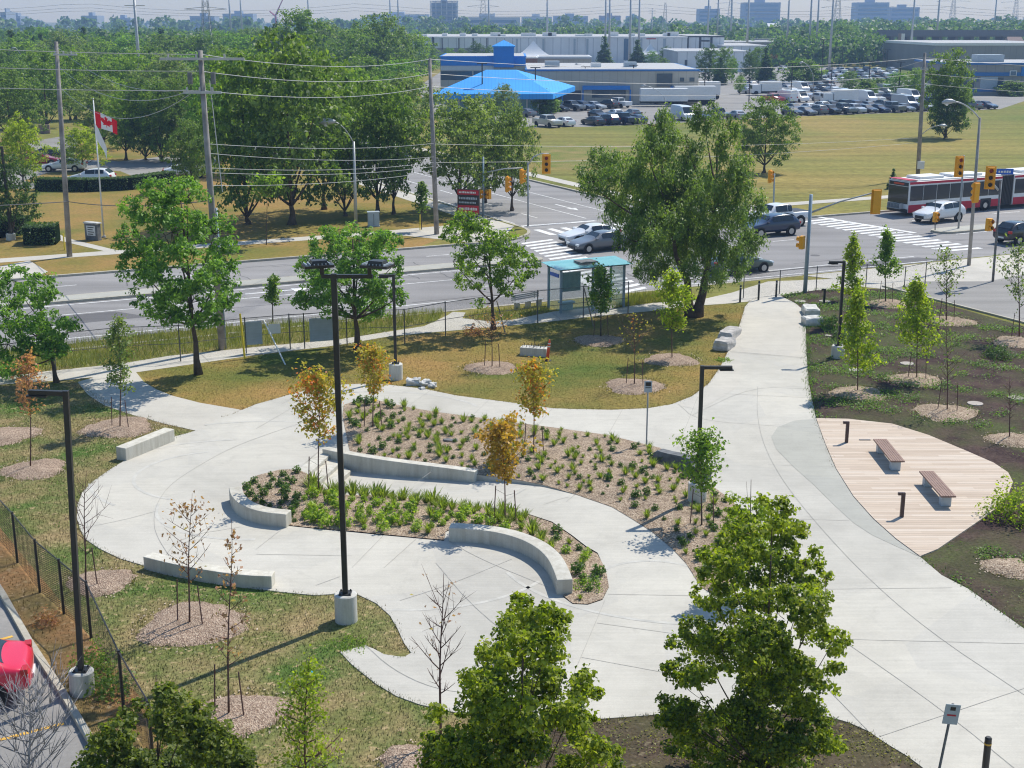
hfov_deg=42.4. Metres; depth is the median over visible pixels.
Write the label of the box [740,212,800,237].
suv
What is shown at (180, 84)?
broadleaf tree
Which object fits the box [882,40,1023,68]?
grey warehouse
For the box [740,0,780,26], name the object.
tower block
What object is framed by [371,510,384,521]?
leafy plant
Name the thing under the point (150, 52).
broadleaf tree
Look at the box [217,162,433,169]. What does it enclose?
power line
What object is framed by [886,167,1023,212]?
articulated bus
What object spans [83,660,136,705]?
weed bush
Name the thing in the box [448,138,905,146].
power line
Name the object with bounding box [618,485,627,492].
ornamental grass
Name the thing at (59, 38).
broadleaf tree
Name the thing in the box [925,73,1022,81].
power line
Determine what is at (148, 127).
broadleaf tree
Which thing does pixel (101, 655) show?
weed bush
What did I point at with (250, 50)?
broadleaf tree
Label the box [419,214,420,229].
guy wire guard
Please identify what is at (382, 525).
leafy plant
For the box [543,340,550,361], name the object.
delineator
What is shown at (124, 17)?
tower block
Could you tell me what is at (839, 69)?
lot car
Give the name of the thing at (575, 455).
ornamental grass
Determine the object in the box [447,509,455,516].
leafy plant
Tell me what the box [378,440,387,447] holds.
leafy plant
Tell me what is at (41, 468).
mulch ring
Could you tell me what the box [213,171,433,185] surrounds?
power line
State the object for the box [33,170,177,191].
hedge
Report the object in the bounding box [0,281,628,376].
chain link fence
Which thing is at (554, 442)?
ornamental grass
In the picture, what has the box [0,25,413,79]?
woods
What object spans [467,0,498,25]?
lattice pylon
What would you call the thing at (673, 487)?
ornamental grass
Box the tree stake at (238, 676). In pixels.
[231,672,243,714]
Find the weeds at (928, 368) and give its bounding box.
[789,288,1023,611]
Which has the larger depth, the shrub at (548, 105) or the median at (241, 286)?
the shrub at (548, 105)
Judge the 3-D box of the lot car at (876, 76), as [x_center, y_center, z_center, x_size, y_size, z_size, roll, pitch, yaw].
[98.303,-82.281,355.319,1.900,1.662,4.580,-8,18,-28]
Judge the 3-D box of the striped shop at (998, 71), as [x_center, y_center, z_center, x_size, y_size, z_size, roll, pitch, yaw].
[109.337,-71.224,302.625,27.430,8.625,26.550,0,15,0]
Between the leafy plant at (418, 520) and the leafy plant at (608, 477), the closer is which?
the leafy plant at (418, 520)
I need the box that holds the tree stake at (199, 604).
[190,586,202,623]
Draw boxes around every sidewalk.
[0,147,513,262]
[0,269,1023,383]
[367,137,643,201]
[697,195,887,212]
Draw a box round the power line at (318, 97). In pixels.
[222,86,428,97]
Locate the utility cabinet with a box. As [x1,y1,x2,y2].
[367,211,379,226]
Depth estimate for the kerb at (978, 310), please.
75.62 m
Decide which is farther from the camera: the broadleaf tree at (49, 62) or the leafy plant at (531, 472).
the broadleaf tree at (49, 62)
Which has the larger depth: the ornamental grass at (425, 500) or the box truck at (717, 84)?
the box truck at (717, 84)
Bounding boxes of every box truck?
[639,88,687,104]
[673,86,715,104]
[698,81,720,98]
[750,81,781,93]
[820,89,858,101]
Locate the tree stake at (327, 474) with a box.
[319,461,328,488]
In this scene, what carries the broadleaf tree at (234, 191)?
on the verge at (313, 218)
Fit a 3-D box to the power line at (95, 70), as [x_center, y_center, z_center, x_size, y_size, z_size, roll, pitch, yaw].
[-24.548,-14.958,61.506,19.630,0.866,0.028,-2,16,-7]
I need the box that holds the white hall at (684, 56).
[663,48,749,71]
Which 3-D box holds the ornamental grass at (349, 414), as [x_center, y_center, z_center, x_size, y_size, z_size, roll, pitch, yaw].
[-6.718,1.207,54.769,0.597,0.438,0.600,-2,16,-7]
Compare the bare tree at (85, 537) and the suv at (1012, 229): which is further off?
the suv at (1012, 229)
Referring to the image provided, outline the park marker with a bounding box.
[38,124,49,133]
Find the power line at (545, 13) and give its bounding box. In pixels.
[0,8,1023,14]
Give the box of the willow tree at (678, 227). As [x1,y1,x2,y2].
[572,98,770,317]
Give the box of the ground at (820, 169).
[0,23,1023,592]
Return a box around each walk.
[345,471,601,552]
[731,296,804,357]
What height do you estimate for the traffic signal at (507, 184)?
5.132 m
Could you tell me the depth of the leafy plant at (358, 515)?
43.46 m
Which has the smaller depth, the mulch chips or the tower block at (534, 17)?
the mulch chips
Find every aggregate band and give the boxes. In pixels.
[680,353,741,408]
[771,419,917,555]
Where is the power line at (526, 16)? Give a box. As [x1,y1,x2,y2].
[8,11,1015,16]
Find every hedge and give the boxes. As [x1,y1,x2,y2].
[0,215,31,237]
[21,221,60,245]
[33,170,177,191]
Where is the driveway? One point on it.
(995, 297)
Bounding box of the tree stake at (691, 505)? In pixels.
[690,489,696,523]
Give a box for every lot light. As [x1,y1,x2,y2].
[477,63,486,83]
[788,63,796,89]
[820,39,826,80]
[828,63,836,88]
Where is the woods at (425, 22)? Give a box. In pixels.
[0,14,1023,38]
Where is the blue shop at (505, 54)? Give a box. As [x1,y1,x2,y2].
[439,40,525,101]
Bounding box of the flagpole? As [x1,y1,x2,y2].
[92,98,105,237]
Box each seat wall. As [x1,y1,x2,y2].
[116,428,174,460]
[143,552,274,588]
[229,486,291,527]
[449,523,572,602]
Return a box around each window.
[441,71,471,79]
[592,90,625,97]
[960,81,973,88]
[996,78,1003,89]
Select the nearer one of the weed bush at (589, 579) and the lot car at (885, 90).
the weed bush at (589, 579)
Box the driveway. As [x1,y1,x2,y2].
[896,275,1023,320]
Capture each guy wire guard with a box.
[239,314,245,358]
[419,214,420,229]
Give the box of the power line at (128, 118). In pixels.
[60,87,189,118]
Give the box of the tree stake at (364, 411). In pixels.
[364,399,370,425]
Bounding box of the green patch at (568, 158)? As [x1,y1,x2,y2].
[522,143,638,170]
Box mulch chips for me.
[0,316,1020,767]
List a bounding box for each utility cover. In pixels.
[900,361,912,364]
[967,401,982,405]
[1008,395,1023,399]
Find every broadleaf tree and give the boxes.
[0,36,51,79]
[0,49,20,101]
[0,62,42,117]
[0,68,50,134]
[0,110,50,183]
[0,147,44,232]
[11,47,79,123]
[16,58,54,111]
[20,48,82,102]
[28,25,49,45]
[31,29,96,59]
[41,44,96,119]
[48,122,111,170]
[49,70,82,119]
[52,47,114,105]
[61,74,134,144]
[76,56,133,107]
[79,52,136,82]
[80,36,121,76]
[83,73,129,134]
[99,87,147,159]
[104,50,161,91]
[106,33,145,62]
[117,76,165,159]
[123,51,198,120]
[124,43,169,82]
[129,77,184,162]
[131,33,203,83]
[147,70,223,152]
[155,118,218,188]
[157,49,207,85]
[173,33,228,66]
[178,76,233,152]
[189,44,288,224]
[190,44,258,95]
[199,26,359,224]
[202,28,231,44]
[204,44,250,158]
[216,32,260,53]
[217,45,291,90]
[230,27,264,42]
[231,53,309,161]
[252,21,299,76]
[261,5,341,76]
[291,53,357,127]
[293,51,356,209]
[298,19,352,61]
[309,80,377,215]
[324,28,378,75]
[333,68,388,143]
[334,75,429,211]
[342,12,422,79]
[342,54,396,103]
[364,85,420,214]
[375,57,427,107]
[375,69,455,152]
[393,31,439,81]
[401,89,515,210]
[425,46,442,65]
[443,47,454,52]
[454,92,525,202]
[456,47,467,52]
[468,40,486,52]
[475,98,541,210]
[485,45,492,52]
[485,83,520,112]
[645,50,661,62]
[658,46,670,62]
[658,58,670,62]
[695,43,718,80]
[711,47,736,80]
[727,59,738,82]
[731,96,802,172]
[733,75,746,91]
[739,48,760,80]
[745,45,771,77]
[828,24,855,58]
[836,71,860,88]
[883,71,913,92]
[902,67,927,90]
[915,46,977,137]
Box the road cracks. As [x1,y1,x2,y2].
[23,233,960,341]
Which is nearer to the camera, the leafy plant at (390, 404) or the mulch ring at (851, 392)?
the leafy plant at (390, 404)
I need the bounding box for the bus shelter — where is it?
[542,256,632,313]
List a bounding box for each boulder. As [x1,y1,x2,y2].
[406,377,420,385]
[418,379,431,386]
[428,382,436,387]
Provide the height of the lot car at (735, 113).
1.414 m
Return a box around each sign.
[83,221,101,240]
[457,189,479,220]
[644,381,651,443]
[898,34,904,39]
[938,703,960,767]
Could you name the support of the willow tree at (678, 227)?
on the lawn at (451, 374)
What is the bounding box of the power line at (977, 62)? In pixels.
[932,58,1023,65]
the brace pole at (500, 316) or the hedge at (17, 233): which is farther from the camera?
the hedge at (17, 233)
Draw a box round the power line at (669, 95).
[433,84,921,95]
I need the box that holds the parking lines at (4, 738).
[0,635,63,740]
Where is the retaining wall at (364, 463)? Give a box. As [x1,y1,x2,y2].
[322,447,477,481]
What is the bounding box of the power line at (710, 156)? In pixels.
[436,142,918,162]
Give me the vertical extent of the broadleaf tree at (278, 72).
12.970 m
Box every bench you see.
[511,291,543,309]
[873,439,904,470]
[919,471,955,505]
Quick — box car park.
[421,65,1023,130]
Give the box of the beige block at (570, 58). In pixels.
[537,55,591,62]
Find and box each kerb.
[0,584,107,761]
[5,275,802,355]
[8,120,529,280]
[366,142,892,220]
[882,285,1023,323]
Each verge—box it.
[0,138,509,275]
[0,312,443,375]
[0,528,167,759]
[467,308,551,320]
[614,298,681,307]
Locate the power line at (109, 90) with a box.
[1,88,198,90]
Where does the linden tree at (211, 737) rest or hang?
on the ground at (820, 169)
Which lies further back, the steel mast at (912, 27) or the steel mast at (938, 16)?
the steel mast at (938, 16)
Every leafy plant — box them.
[242,481,253,488]
[244,487,254,496]
[250,476,258,483]
[252,493,259,501]
[257,485,268,495]
[259,497,266,504]
[265,481,273,488]
[275,477,284,485]
[278,484,291,494]
[279,470,286,475]
[280,493,289,500]
[288,475,296,483]
[288,506,296,516]
[291,495,300,502]
[291,500,299,506]
[292,465,300,472]
[292,490,301,496]
[300,510,306,518]
[304,501,320,513]
[304,510,319,523]
[306,484,319,497]
[315,508,330,521]
[317,514,332,527]
[323,488,338,503]
[329,510,339,525]
[330,497,338,507]
[335,500,351,509]
[339,513,354,528]
[348,417,360,425]
[348,495,355,500]
[354,510,365,522]
[355,500,364,510]
[360,494,367,502]
[363,395,374,404]
[365,508,373,515]
[367,445,377,453]
[369,496,381,506]
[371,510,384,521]
[375,517,390,531]
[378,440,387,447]
[381,502,395,512]
[383,510,398,525]
[385,399,395,408]
[386,420,395,428]
[389,411,397,417]
[391,498,401,508]
[395,437,402,442]
[401,508,417,524]
[404,499,418,512]
[410,522,422,532]
[413,519,422,526]
[429,510,441,520]
[438,518,446,525]
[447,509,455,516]
[455,510,467,522]
[458,503,472,516]
[471,513,484,523]
[485,515,496,525]
[499,521,510,528]
[527,469,534,475]
[550,523,562,532]
[552,532,561,539]
[560,544,572,553]
[571,561,584,574]
[575,543,582,550]
[579,550,589,559]
[583,546,591,555]
[584,583,593,590]
[590,563,606,575]
[603,472,613,480]
[608,445,616,450]
[617,478,625,484]
[628,461,637,468]
[630,442,637,448]
[630,489,641,497]
[630,500,639,506]
[638,465,647,472]
[641,486,650,494]
[651,503,659,510]
[674,503,683,509]
[678,536,689,546]
[687,532,694,539]
[706,504,714,510]
[706,518,713,526]
[710,523,719,530]
[711,507,722,516]
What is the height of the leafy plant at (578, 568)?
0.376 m
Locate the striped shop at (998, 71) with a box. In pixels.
[914,54,1023,94]
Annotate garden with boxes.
[496,711,921,767]
[782,289,1023,626]
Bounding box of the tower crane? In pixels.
[269,0,282,24]
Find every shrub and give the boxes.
[462,323,483,336]
[530,88,561,113]
[773,58,827,82]
[818,313,848,330]
[831,328,849,340]
[854,79,879,92]
[864,77,891,88]
[972,474,1023,531]
[979,344,1018,361]
[993,80,1023,96]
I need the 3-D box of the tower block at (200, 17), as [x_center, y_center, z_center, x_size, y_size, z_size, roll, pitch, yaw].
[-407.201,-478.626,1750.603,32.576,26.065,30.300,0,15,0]
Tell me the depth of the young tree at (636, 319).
59.15 m
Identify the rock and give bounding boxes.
[443,438,457,441]
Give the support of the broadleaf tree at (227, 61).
on the verge at (313, 218)
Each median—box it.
[1,256,542,307]
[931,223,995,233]
[934,223,1000,231]
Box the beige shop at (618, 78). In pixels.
[525,61,699,103]
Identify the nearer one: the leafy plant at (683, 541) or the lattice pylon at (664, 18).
the leafy plant at (683, 541)
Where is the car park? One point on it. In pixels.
(731, 98)
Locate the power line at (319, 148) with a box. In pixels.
[214,143,432,148]
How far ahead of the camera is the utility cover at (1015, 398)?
57.88 m
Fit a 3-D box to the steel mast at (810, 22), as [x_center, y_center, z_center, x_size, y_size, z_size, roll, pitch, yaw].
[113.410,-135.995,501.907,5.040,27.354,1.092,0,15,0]
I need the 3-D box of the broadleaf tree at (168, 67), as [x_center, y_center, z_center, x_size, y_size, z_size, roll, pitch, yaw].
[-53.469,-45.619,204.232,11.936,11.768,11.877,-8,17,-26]
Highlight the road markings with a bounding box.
[4,163,1009,344]
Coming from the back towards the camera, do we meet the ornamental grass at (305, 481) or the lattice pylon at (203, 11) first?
the lattice pylon at (203, 11)
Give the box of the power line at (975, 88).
[928,84,1020,91]
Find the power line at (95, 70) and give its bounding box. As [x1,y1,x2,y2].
[8,68,198,71]
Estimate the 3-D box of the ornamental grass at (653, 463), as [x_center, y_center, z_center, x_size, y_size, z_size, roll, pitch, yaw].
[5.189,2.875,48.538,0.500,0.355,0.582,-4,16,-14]
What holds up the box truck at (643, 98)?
on the car park
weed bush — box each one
[30,604,61,629]
[65,634,122,683]
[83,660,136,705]
[324,632,374,654]
[573,573,602,593]
[713,357,731,361]
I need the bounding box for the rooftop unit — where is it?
[526,56,537,62]
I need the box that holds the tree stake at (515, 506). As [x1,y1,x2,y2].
[506,490,516,524]
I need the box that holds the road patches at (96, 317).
[0,257,945,330]
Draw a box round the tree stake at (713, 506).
[703,494,713,522]
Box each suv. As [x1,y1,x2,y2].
[21,152,60,166]
[69,168,116,177]
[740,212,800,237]
[912,200,966,223]
[993,220,1023,245]
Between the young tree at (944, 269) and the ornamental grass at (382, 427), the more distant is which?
the young tree at (944, 269)
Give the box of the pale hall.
[717,43,767,60]
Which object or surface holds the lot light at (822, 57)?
on the car park
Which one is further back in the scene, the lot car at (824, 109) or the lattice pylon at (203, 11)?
the lattice pylon at (203, 11)
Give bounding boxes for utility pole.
[53,42,76,256]
[160,50,243,349]
[428,58,438,234]
[916,53,927,173]
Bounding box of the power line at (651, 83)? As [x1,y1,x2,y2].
[439,74,916,83]
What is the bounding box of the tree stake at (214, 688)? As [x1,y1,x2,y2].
[214,664,223,710]
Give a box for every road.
[0,118,1023,349]
[0,157,215,191]
[25,135,78,157]
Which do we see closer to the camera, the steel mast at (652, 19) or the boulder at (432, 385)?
the boulder at (432, 385)
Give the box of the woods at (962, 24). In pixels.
[812,18,1023,39]
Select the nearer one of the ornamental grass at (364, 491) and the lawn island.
the ornamental grass at (364, 491)
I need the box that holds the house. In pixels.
[1005,37,1023,40]
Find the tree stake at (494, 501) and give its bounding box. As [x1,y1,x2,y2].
[494,486,503,518]
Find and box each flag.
[95,111,116,133]
[95,124,106,158]
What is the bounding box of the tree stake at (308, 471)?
[308,456,315,488]
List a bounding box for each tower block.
[0,8,15,27]
[16,13,28,30]
[81,12,104,28]
[112,15,133,29]
[190,13,219,29]
[222,11,256,21]
[366,12,429,30]
[430,0,458,30]
[460,13,519,28]
[521,14,551,25]
[553,13,587,25]
[599,13,620,26]
[696,6,719,23]
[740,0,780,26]
[851,0,889,20]
[888,4,919,22]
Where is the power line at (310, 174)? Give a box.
[224,166,433,174]
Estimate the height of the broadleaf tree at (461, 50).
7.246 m
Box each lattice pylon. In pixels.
[186,1,224,43]
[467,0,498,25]
[662,3,667,29]
[717,0,743,32]
[821,0,853,21]
[940,0,967,20]
[1003,0,1023,19]
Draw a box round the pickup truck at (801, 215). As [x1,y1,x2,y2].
[748,202,807,225]
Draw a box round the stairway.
[300,449,350,488]
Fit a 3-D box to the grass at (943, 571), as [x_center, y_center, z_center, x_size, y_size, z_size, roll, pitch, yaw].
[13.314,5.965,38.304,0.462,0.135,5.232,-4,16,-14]
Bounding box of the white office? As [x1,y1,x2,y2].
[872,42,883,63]
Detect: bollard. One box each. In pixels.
[739,285,741,301]
[757,281,759,299]
[775,280,777,296]
[822,289,825,302]
[843,421,849,442]
[898,492,905,516]
[982,736,991,767]
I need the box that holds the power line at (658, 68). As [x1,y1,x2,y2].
[431,58,916,68]
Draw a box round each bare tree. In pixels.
[0,641,82,767]
[64,472,111,579]
[409,566,475,738]
[1004,381,1017,435]
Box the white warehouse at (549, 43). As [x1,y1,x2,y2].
[407,32,687,63]
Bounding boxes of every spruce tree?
[2,29,22,63]
[37,32,43,44]
[79,26,86,41]
[157,27,164,34]
[594,36,614,62]
[628,39,647,62]
[712,57,727,84]
[755,47,777,80]
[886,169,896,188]
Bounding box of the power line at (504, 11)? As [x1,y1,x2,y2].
[13,4,1023,11]
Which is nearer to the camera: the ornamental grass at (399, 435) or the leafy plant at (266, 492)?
the leafy plant at (266, 492)
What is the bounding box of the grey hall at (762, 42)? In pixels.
[724,40,772,44]
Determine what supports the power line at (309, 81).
attached to the utility pole at (202, 91)
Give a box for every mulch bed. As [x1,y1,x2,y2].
[242,469,608,603]
[342,400,753,590]
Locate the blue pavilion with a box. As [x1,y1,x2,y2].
[433,70,574,113]
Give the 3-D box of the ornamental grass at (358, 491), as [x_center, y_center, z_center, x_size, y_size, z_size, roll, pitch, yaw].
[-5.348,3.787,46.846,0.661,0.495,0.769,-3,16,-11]
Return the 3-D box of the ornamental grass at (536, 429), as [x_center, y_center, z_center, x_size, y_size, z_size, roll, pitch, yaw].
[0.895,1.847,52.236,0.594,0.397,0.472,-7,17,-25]
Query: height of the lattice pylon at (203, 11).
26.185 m
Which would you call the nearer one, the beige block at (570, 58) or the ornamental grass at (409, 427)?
the ornamental grass at (409, 427)
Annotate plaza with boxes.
[77,296,1023,767]
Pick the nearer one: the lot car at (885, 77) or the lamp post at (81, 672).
the lamp post at (81, 672)
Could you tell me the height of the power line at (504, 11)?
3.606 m
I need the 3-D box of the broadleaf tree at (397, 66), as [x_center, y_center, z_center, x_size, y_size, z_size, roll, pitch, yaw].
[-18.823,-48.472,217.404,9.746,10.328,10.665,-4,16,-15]
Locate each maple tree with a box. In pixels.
[0,263,83,382]
[110,175,242,375]
[281,220,409,352]
[438,208,541,329]
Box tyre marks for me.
[88,391,785,625]
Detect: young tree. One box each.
[3,347,49,465]
[96,313,141,425]
[159,490,222,621]
[207,520,250,712]
[246,166,286,244]
[260,273,283,321]
[261,644,347,767]
[287,358,354,487]
[353,340,395,426]
[411,181,431,229]
[469,306,521,365]
[471,410,543,517]
[510,355,558,452]
[582,258,619,335]
[616,312,654,383]
[649,266,696,356]
[669,417,729,524]
[831,230,869,297]
[837,282,888,389]
[869,224,903,300]
[893,269,951,376]
[921,245,965,315]
[926,311,970,408]
[987,233,1023,335]
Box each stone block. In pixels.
[653,449,694,468]
[685,465,711,479]
[712,336,735,351]
[717,326,741,338]
[801,304,819,315]
[801,315,822,325]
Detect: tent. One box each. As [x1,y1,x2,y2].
[521,41,547,55]
[640,44,659,62]
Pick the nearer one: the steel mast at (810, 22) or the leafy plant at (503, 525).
the leafy plant at (503, 525)
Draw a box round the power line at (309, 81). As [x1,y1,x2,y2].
[204,71,425,81]
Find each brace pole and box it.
[264,320,285,364]
[496,301,505,332]
[583,288,593,325]
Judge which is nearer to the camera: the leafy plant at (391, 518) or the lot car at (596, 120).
the leafy plant at (391, 518)
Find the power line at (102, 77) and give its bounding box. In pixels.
[60,49,143,89]
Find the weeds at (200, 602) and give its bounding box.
[0,382,581,767]
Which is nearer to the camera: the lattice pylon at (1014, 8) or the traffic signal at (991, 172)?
the traffic signal at (991, 172)
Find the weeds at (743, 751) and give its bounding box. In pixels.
[524,709,911,767]
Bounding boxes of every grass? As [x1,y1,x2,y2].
[76,432,930,766]
[221,295,830,456]
[301,476,316,486]
[303,470,323,482]
[303,480,316,490]
[305,496,319,507]
[313,482,325,493]
[325,478,337,491]
[330,479,353,492]
[344,479,362,495]
[345,408,356,417]
[352,436,361,443]
[355,513,370,524]
[356,486,370,496]
[357,483,369,495]
[359,409,367,419]
[367,480,386,495]
[370,486,380,497]
[371,416,381,423]
[371,484,391,497]
[376,422,385,430]
[388,490,397,498]
[388,496,399,504]
[394,431,404,437]
[394,490,406,500]
[395,517,404,525]
[396,487,411,499]
[399,397,407,407]
[401,448,414,458]
[402,424,411,432]
[409,490,423,504]
[413,426,423,433]
[418,419,427,426]
[418,488,431,502]
[421,428,434,437]
[421,487,442,504]
[421,502,437,516]
[422,520,435,532]
[423,412,432,419]
[428,417,436,425]
[429,405,440,414]
[431,433,440,443]
[432,440,444,449]
[432,446,445,456]
[437,493,450,509]
[442,425,451,433]
[443,443,450,452]
[443,455,450,461]
[445,499,456,510]
[457,413,469,421]
[464,499,477,508]
[465,304,551,320]
[471,505,481,512]
[473,442,482,449]
[473,501,482,509]
[481,498,493,514]
[486,506,499,519]
[492,508,507,522]
[493,503,509,513]
[495,497,510,508]
[498,515,516,525]
[502,503,520,515]
[506,509,518,519]
[510,510,528,521]
[514,520,526,528]
[520,508,533,517]
[522,516,544,535]
[530,425,540,434]
[532,460,543,469]
[534,453,546,462]
[534,528,548,540]
[538,472,547,480]
[541,429,550,438]
[543,536,558,547]
[550,438,559,445]
[552,464,562,472]
[559,436,568,442]
[563,448,571,456]
[563,535,573,543]
[567,460,578,469]
[568,450,579,458]
[576,482,584,489]
[576,555,587,562]
[586,478,594,485]
[591,437,601,444]
[595,470,605,477]
[597,452,608,461]
[608,432,618,440]
[613,288,697,307]
[618,465,631,474]
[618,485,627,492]
[630,469,639,477]
[640,475,651,483]
[642,508,651,517]
[649,457,656,466]
[654,473,662,481]
[655,486,664,493]
[660,462,671,469]
[669,482,679,490]
[672,462,678,469]
[672,516,682,524]
[681,488,687,496]
[692,526,700,533]
[693,502,705,511]
[703,527,711,535]
[704,511,711,519]
[707,494,721,503]
[799,324,820,416]
[921,557,1023,627]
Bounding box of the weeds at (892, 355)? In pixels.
[781,287,1023,624]
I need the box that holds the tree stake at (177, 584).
[176,580,186,619]
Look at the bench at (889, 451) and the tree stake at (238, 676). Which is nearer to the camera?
the tree stake at (238, 676)
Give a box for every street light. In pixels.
[319,118,357,226]
[799,61,814,102]
[922,124,946,133]
[942,99,980,265]
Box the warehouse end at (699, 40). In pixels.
[679,34,724,47]
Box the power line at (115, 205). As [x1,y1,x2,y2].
[68,200,207,205]
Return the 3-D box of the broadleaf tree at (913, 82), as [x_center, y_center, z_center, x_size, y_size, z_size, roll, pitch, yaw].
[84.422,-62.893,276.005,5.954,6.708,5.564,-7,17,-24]
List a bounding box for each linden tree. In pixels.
[70,675,261,767]
[414,590,625,767]
[650,491,853,767]
[718,482,773,591]
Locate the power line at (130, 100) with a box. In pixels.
[58,66,182,100]
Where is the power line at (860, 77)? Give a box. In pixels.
[791,61,920,87]
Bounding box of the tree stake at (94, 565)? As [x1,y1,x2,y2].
[84,548,97,583]
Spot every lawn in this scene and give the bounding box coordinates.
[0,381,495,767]
[141,305,743,409]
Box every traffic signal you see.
[478,157,525,216]
[527,153,550,225]
[768,169,774,202]
[796,189,881,292]
[932,200,939,229]
[954,155,964,227]
[984,166,1013,281]
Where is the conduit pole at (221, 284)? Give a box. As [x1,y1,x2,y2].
[215,208,226,348]
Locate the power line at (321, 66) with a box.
[203,54,428,66]
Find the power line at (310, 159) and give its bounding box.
[211,153,427,160]
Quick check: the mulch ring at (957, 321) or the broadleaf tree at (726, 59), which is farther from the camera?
the broadleaf tree at (726, 59)
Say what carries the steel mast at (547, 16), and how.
on the ground at (820, 169)
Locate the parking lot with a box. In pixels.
[0,598,88,767]
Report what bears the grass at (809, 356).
on the garden at (959, 557)
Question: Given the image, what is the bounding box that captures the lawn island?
[24,171,128,181]
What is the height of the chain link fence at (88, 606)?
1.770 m
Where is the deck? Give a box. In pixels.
[816,418,1012,556]
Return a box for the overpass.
[752,30,1023,39]
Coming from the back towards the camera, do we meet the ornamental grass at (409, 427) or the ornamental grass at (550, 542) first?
the ornamental grass at (409, 427)
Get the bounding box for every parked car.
[0,639,35,708]
[36,147,73,157]
[41,158,87,171]
[162,164,205,177]
[557,223,621,241]
[566,229,630,253]
[703,252,773,275]
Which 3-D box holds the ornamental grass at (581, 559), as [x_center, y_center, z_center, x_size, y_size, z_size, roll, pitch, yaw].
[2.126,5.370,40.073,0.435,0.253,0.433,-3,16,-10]
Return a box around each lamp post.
[0,146,15,240]
[26,389,94,697]
[301,259,394,624]
[378,274,402,380]
[688,365,733,502]
[828,261,845,358]
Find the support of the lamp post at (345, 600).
on the lawn at (378, 706)
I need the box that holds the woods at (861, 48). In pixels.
[766,30,888,66]
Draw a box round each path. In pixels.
[60,235,117,252]
[79,370,239,430]
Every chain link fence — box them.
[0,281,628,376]
[0,500,153,748]
[743,262,926,297]
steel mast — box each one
[124,0,144,68]
[228,0,231,29]
[240,0,242,29]
[397,0,398,27]
[488,0,489,24]
[546,0,547,31]
[604,0,606,35]
[608,0,610,51]
[628,0,631,59]
[638,0,640,44]
[649,9,655,29]
[707,0,709,34]
[716,0,718,34]
[729,0,732,39]
[746,0,749,42]
[786,0,789,37]
[808,0,812,39]
[816,0,819,36]
[828,0,833,71]
[910,0,914,39]
[936,0,939,29]
[992,0,996,37]
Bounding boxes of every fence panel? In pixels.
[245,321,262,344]
[268,324,280,333]
[309,317,332,341]
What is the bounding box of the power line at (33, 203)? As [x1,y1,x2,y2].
[0,201,67,205]
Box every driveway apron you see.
[0,261,47,278]
[808,253,1023,281]
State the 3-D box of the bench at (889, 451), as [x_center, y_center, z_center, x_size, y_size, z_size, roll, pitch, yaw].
[14.103,2.667,49.472,0.508,0.445,2.624,0,15,1]
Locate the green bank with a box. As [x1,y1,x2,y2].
[881,68,913,77]
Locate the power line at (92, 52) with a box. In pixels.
[0,49,197,54]
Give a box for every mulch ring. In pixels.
[0,427,42,445]
[0,458,65,480]
[66,569,137,597]
[76,416,151,437]
[136,601,248,646]
[197,695,291,737]
[379,744,433,767]
[463,361,514,374]
[573,335,625,346]
[605,378,665,394]
[644,353,699,365]
[828,386,884,400]
[864,299,906,308]
[884,373,939,387]
[911,404,978,421]
[932,316,977,325]
[980,558,1023,579]
[983,433,1023,447]
[991,336,1023,347]
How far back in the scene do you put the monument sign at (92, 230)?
99.19 m
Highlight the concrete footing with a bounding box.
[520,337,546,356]
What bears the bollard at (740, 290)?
on the sidewalk at (137, 366)
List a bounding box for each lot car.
[515,108,536,116]
[532,114,562,127]
[557,104,569,111]
[557,117,575,126]
[561,100,585,110]
[577,100,594,109]
[581,116,605,125]
[587,109,606,116]
[588,101,606,108]
[599,99,619,108]
[601,114,620,124]
[604,109,622,113]
[612,97,631,107]
[615,112,637,124]
[624,109,642,114]
[630,114,647,123]
[670,104,693,120]
[708,107,730,118]
[730,110,746,118]
[737,87,748,93]
[760,93,785,102]
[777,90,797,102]
[781,107,803,115]
[782,85,796,88]
[786,89,809,101]
[786,103,800,107]
[790,81,809,90]
[798,106,817,114]
[800,103,814,106]
[808,84,818,90]
[810,92,821,100]
[810,105,828,114]
[814,101,829,104]
[816,83,831,89]
[817,76,830,80]
[820,89,829,92]
[821,104,841,113]
[822,80,834,83]
[827,72,834,76]
[832,71,842,76]
[835,67,847,72]
[835,102,857,113]
[838,99,852,102]
[849,103,866,113]
[852,100,862,104]
[855,70,868,75]
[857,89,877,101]
[861,104,878,112]
[862,67,873,71]
[862,101,874,104]
[871,75,884,79]
[871,104,890,112]
[874,83,895,92]
[874,100,888,103]
[875,93,885,99]
[880,75,893,80]
[881,93,894,100]
[883,101,906,111]
[886,67,898,71]
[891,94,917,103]
[896,88,919,98]
[899,103,915,111]
[909,103,926,110]
[968,100,983,108]
[981,101,998,108]

